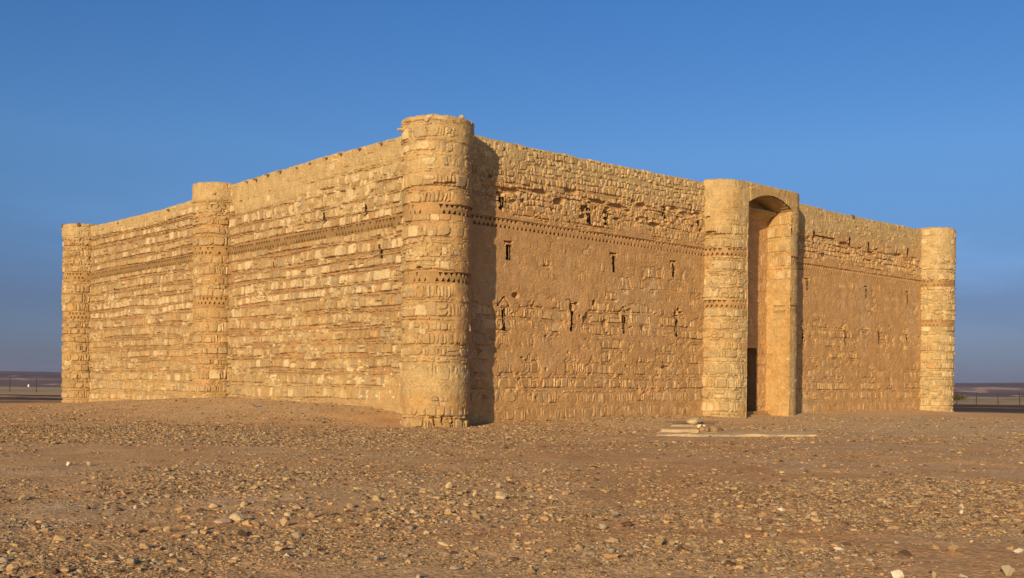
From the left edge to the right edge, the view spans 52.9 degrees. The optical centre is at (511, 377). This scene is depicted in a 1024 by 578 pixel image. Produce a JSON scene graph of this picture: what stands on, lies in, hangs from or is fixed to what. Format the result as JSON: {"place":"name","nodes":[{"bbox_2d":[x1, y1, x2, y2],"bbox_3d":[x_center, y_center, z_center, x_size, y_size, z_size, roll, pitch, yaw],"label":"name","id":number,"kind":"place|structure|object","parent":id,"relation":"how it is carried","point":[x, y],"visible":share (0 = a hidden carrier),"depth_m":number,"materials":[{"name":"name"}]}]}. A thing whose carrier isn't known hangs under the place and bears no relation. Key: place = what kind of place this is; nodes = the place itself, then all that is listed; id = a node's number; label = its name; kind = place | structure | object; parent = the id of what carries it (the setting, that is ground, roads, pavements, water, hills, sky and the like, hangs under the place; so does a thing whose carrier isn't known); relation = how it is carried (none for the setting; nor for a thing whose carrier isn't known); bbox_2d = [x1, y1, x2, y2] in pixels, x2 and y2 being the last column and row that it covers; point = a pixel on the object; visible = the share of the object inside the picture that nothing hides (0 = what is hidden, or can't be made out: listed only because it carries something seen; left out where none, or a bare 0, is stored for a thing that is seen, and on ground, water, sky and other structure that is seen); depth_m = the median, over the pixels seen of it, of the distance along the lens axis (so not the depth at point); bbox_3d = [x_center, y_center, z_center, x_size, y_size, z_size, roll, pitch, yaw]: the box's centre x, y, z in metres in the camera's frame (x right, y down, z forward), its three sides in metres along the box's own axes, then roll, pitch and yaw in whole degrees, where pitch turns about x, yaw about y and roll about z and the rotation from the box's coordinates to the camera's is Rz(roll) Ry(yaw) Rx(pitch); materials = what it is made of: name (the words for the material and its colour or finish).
{"place":"outdoors","nodes":[
{"label":"outdoors","id":0,"kind":"place"},
{"bbox_2d":[0,387,1023,577],"bbox_3d":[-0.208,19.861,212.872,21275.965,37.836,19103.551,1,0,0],"label":"ground","id":1,"kind":"structure","parent":0,"point":[985,408],"depth_m":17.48,"materials":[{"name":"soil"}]},
{"bbox_2d":[6,563,18,570],"bbox_3d":[-4.542,1.728,9.374,0.114,0.089,0.089,1,0,25],"label":"stone","id":2,"kind":"object","parent":1,"relation":"on","point":[10,566],"visible":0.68,"depth_m":9.35,"materials":[{"name":"stone"}]},
{"bbox_2d":[18,495,26,499],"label":"stone","id":3,"kind":"object","parent":1,"relation":"on","point":[23,497],"visible":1,"depth_m":14.63,"materials":[{"name":"stone"}]},
{"bbox_2d":[4,378,59,391],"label":"fence","id":4,"kind":"object","parent":1,"relation":"on","point":[36,384],"visible":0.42,"depth_m":94.61,"materials":[{"name":"metal"}]},
{"bbox_2d":[40,528,51,531],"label":"stone","id":5,"kind":"object","parent":1,"relation":"on","point":[45,529],"visible":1,"depth_m":11.60,"materials":[{"name":"stone"}]},
{"bbox_2d":[50,568,58,574],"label":"stone","id":6,"kind":"object","parent":1,"relation":"on","point":[54,571],"visible":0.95,"depth_m":9.17,"materials":[{"name":"stone"}]},
{"bbox_2d":[53,534,66,540],"bbox_3d":[-4.847,1.725,11.076,0.114,0.083,0.159,1,0,-72],"label":"stone","id":7,"kind":"object","parent":1,"relation":"on","point":[59,537],"visible":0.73,"depth_m":11.05,"materials":[{"name":"stone"}]},
{"bbox_2d":[101,512,113,515],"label":"stone","id":8,"kind":"object","parent":1,"relation":"on","point":[106,513],"visible":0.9,"depth_m":12.96,"materials":[{"name":"stone"}]},
{"bbox_2d":[126,558,136,564],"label":"stone","id":9,"kind":"object","parent":1,"relation":"on","point":[130,561],"visible":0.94,"depth_m":9.69,"materials":[{"name":"stone"}]},
{"bbox_2d":[131,527,142,532],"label":"stone","id":10,"kind":"object","parent":1,"relation":"on","point":[137,529],"visible":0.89,"depth_m":11.57,"materials":[{"name":"stone"}]},
{"bbox_2d":[139,543,150,548],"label":"stone","id":11,"kind":"object","parent":1,"relation":"on","point":[144,546],"visible":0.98,"depth_m":10.58,"materials":[{"name":"stone"}]},
{"bbox_2d":[163,526,169,531],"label":"stone","id":12,"kind":"object","parent":1,"relation":"on","point":[166,529],"visible":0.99,"depth_m":11.67,"materials":[{"name":"stone"}]},
{"bbox_2d":[209,503,218,507],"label":"stone","id":13,"kind":"object","parent":1,"relation":"on","point":[213,505],"visible":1,"depth_m":13.81,"materials":[{"name":"stone"}]},
{"bbox_2d":[213,517,231,523],"bbox_3d":[-3.478,1.721,12.380,0.213,0.067,0.170,3,4,-17],"label":"stone","id":14,"kind":"object","parent":1,"relation":"on","point":[222,520],"visible":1,"depth_m":12.34,"materials":[{"name":"stone"}]},
{"bbox_2d":[229,512,244,522],"bbox_3d":[-3.348,1.714,12.530,0.202,0.161,0.161,4,5,-16],"label":"stone","id":15,"kind":"object","parent":1,"relation":"on","point":[236,517],"visible":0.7,"depth_m":12.48,"materials":[{"name":"stone"}]},
{"bbox_2d":[236,529,246,536],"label":"stone","id":16,"kind":"object","parent":1,"relation":"on","point":[242,533],"visible":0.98,"depth_m":11.41,"materials":[{"name":"stone"}]},
{"bbox_2d":[242,519,250,525],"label":"stone","id":17,"kind":"object","parent":1,"relation":"on","point":[247,522],"visible":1,"depth_m":12.33,"materials":[{"name":"stone"}]},
{"bbox_2d":[251,520,259,525],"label":"stone","id":18,"kind":"object","parent":1,"relation":"on","point":[254,523],"visible":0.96,"depth_m":12.30,"materials":[{"name":"stone"}]},
{"bbox_2d":[262,496,273,500],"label":"stone","id":19,"kind":"object","parent":1,"relation":"on","point":[268,498],"visible":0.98,"depth_m":14.69,"materials":[{"name":"stone"}]},
{"bbox_2d":[274,545,286,550],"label":"stone","id":20,"kind":"object","parent":1,"relation":"on","point":[278,548],"visible":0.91,"depth_m":10.50,"materials":[{"name":"stone"}]},
{"bbox_2d":[280,519,290,525],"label":"stone","id":21,"kind":"object","parent":1,"relation":"on","point":[284,522],"visible":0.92,"depth_m":12.31,"materials":[{"name":"stone"}]},
{"bbox_2d":[291,531,301,537],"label":"stone","id":22,"kind":"object","parent":1,"relation":"on","point":[295,534],"visible":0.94,"depth_m":11.37,"materials":[{"name":"stone"}]},
{"bbox_2d":[299,493,305,499],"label":"stone","id":23,"kind":"object","parent":1,"relation":"on","point":[302,496],"visible":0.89,"depth_m":14.79,"materials":[{"name":"stone"}]},
{"bbox_2d":[308,511,314,517],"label":"stone","id":24,"kind":"object","parent":1,"relation":"on","point":[311,514],"visible":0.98,"depth_m":13.04,"materials":[{"name":"stone"}]},
{"bbox_2d":[346,502,354,508],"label":"stone","id":25,"kind":"object","parent":1,"relation":"on","point":[350,505],"visible":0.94,"depth_m":13.83,"materials":[{"name":"stone"}]},
{"bbox_2d":[372,495,381,500],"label":"stone","id":26,"kind":"object","parent":1,"relation":"on","point":[376,497],"visible":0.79,"depth_m":14.58,"materials":[{"name":"stone"}]},
{"bbox_2d":[374,555,379,560],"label":"stone","id":27,"kind":"object","parent":1,"relation":"on","point":[376,557],"visible":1,"depth_m":9.95,"materials":[{"name":"stone"}]},
{"bbox_2d":[431,495,444,499],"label":"stone","id":28,"kind":"object","parent":1,"relation":"on","point":[438,497],"visible":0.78,"depth_m":14.70,"materials":[{"name":"stone"}]},
{"bbox_2d":[445,482,451,487],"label":"stone","id":29,"kind":"object","parent":1,"relation":"on","point":[448,485],"visible":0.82,"depth_m":16.55,"materials":[{"name":"stone"}]},
{"bbox_2d":[444,507,452,514],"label":"stone","id":30,"kind":"object","parent":1,"relation":"on","point":[448,511],"visible":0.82,"depth_m":13.29,"materials":[{"name":"stone"}]},
{"bbox_2d":[449,565,462,569],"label":"stone","id":31,"kind":"object","parent":1,"relation":"on","point":[453,567],"visible":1,"depth_m":9.52,"materials":[{"name":"stone"}]},
{"bbox_2d":[495,493,506,499],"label":"stone","id":32,"kind":"object","parent":1,"relation":"on","point":[503,496],"visible":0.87,"depth_m":15.03,"materials":[{"name":"stone"}]},
{"bbox_2d":[61,114,955,427],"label":"desert castle","id":33,"kind":"structure","parent":1,"relation":"on","point":[431,270],"depth_m":46.04,"materials":[{"name":"stone"}]},
{"bbox_2d":[526,566,534,572],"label":"stone","id":34,"kind":"object","parent":1,"relation":"on","point":[530,569],"visible":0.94,"depth_m":9.39,"materials":[{"name":"stone"}]},
{"bbox_2d":[562,490,569,494],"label":"stone","id":35,"kind":"object","parent":1,"relation":"on","point":[565,492],"visible":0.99,"depth_m":15.69,"materials":[{"name":"stone"}]},
{"bbox_2d":[575,543,582,548],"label":"stone","id":36,"kind":"object","parent":1,"relation":"on","point":[579,546],"visible":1,"depth_m":10.69,"materials":[{"name":"stone"}]},
{"bbox_2d":[599,523,606,528],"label":"stone","id":37,"kind":"object","parent":1,"relation":"on","point":[602,526],"visible":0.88,"depth_m":12.06,"materials":[{"name":"stone"}]},
{"bbox_2d":[611,510,618,515],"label":"stone","id":38,"kind":"object","parent":1,"relation":"on","point":[614,513],"visible":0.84,"depth_m":13.24,"materials":[{"name":"stone"}]},
{"bbox_2d":[618,521,632,525],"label":"stone","id":39,"kind":"object","parent":1,"relation":"on","point":[627,523],"visible":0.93,"depth_m":12.33,"materials":[{"name":"stone"}]},
{"bbox_2d":[654,538,663,544],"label":"stone","id":40,"kind":"object","parent":1,"relation":"on","point":[658,541],"visible":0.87,"depth_m":10.95,"materials":[{"name":"stone"}]},
{"bbox_2d":[714,512,721,517],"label":"stone","id":41,"kind":"object","parent":1,"relation":"on","point":[717,514],"visible":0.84,"depth_m":13.29,"materials":[{"name":"stone"}]},
{"bbox_2d":[656,430,818,436],"bbox_3d":[7.479,1.883,34.218,5.988,0.211,3.502,1,0,0],"label":"paved strip","id":42,"kind":"object","parent":1,"relation":"on","point":[745,433],"visible":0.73,"depth_m":33.28,"materials":[{"name":"stone"}]},
{"bbox_2d":[812,562,819,566],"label":"stone","id":43,"kind":"object","parent":1,"relation":"on","point":[816,564],"visible":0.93,"depth_m":9.84,"materials":[{"name":"stone"}]},
{"bbox_2d":[833,547,845,550],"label":"stone","id":44,"kind":"object","parent":1,"relation":"on","point":[839,548],"visible":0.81,"depth_m":10.87,"materials":[{"name":"stone"}]},
{"bbox_2d":[841,521,848,525],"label":"stone","id":45,"kind":"object","parent":1,"relation":"on","point":[843,523],"visible":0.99,"depth_m":12.69,"materials":[{"name":"stone"}]},
{"bbox_2d":[841,558,849,562],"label":"stone","id":46,"kind":"object","parent":1,"relation":"on","point":[845,560],"visible":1,"depth_m":10.14,"materials":[{"name":"stone"}]},
{"bbox_2d":[890,569,903,577],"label":"stone","id":47,"kind":"object","parent":1,"relation":"on","point":[897,573],"visible":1,"depth_m":9.40,"materials":[{"name":"stone"}]},
{"bbox_2d":[898,550,911,556],"bbox_3d":[4.051,1.816,10.660,0.143,0.067,0.179,4,-2,-7],"label":"stone","id":48,"kind":"object","parent":1,"relation":"on","point":[905,553],"visible":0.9,"depth_m":10.62,"materials":[{"name":"stone"}]},
{"bbox_2d":[946,544,957,552],"bbox_3d":[4.621,1.804,10.800,0.108,0.108,0.134,-1,1,-2],"label":"stone","id":49,"kind":"object","parent":1,"relation":"on","point":[951,548],"visible":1,"depth_m":10.78,"materials":[{"name":"stone"}]},
{"bbox_2d":[953,394,967,399],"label":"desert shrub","id":50,"kind":"object","parent":1,"relation":"on","point":[960,397],"visible":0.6,"depth_m":105.53,"materials":[{"name":"green plant"}]},
{"bbox_2d":[956,393,1019,405],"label":"fence","id":51,"kind":"object","parent":1,"relation":"on","point":[976,394],"visible":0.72,"depth_m":82.66,"materials":[{"name":"metal"}]},
{"bbox_2d":[1001,565,1015,575],"bbox_3d":[4.641,1.809,9.630,0.123,0.121,0.099,-2,-6,29],"label":"stone","id":52,"kind":"object","parent":1,"relation":"on","point":[1007,570],"visible":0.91,"depth_m":9.60,"materials":[{"name":"stone"}]},
{"bbox_2d":[1013,548,1023,552],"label":"stone","id":53,"kind":"object","parent":1,"relation":"on","point":[1019,550],"visible":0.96,"depth_m":10.81,"materials":[{"name":"stone"}]},
{"bbox_2d":[0,371,1023,396],"bbox_3d":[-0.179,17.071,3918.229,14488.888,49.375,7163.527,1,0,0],"label":"hills","id":54,"kind":"structure","parent":0,"point":[26,378],"depth_m":2615.90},
{"bbox_2d":[0,0,1023,382],"label":"sky","id":55,"kind":"structure","parent":0,"point":[908,113],"materials":[{"name":"blue"}]},
{"bbox_2d":[661,426,698,432],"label":"concrete slab","id":56,"kind":"structure","parent":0,"point":[676,429],"depth_m":33.86,"materials":[{"name":"beige concrete"}]},
{"bbox_2d":[670,423,718,426],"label":"concrete slab","id":57,"kind":"structure","parent":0,"point":[683,424],"depth_m":35.97,"materials":[{"name":"beige concrete"}]},
{"bbox_2d":[667,421,718,422],"bbox_3d":[6.434,1.567,36.675,1.806,0.078,0.140,1,0,5],"label":"plank","id":58,"kind":"object","parent":57,"relation":"on","point":[686,422],"visible":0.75,"depth_m":36.64,"materials":[{"name":"brown wood"}]},
{"bbox_2d":[686,418,701,423],"bbox_3d":[6.404,1.526,36.200,0.580,0.259,0.450,1,0,-23],"label":"stone","id":59,"kind":"object","parent":57,"relation":"on","point":[694,421],"visible":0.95,"depth_m":36.05,"materials":[{"name":"stone"}]},
{"bbox_2d":[693,424,721,431],"bbox_3d":[6.667,1.702,34.855,1.005,0.256,1.935,1,0,0],"label":"mortar block","id":60,"kind":"object","parent":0,"point":[711,428],"depth_m":34.52,"materials":[{"name":"stone"}]}
]}

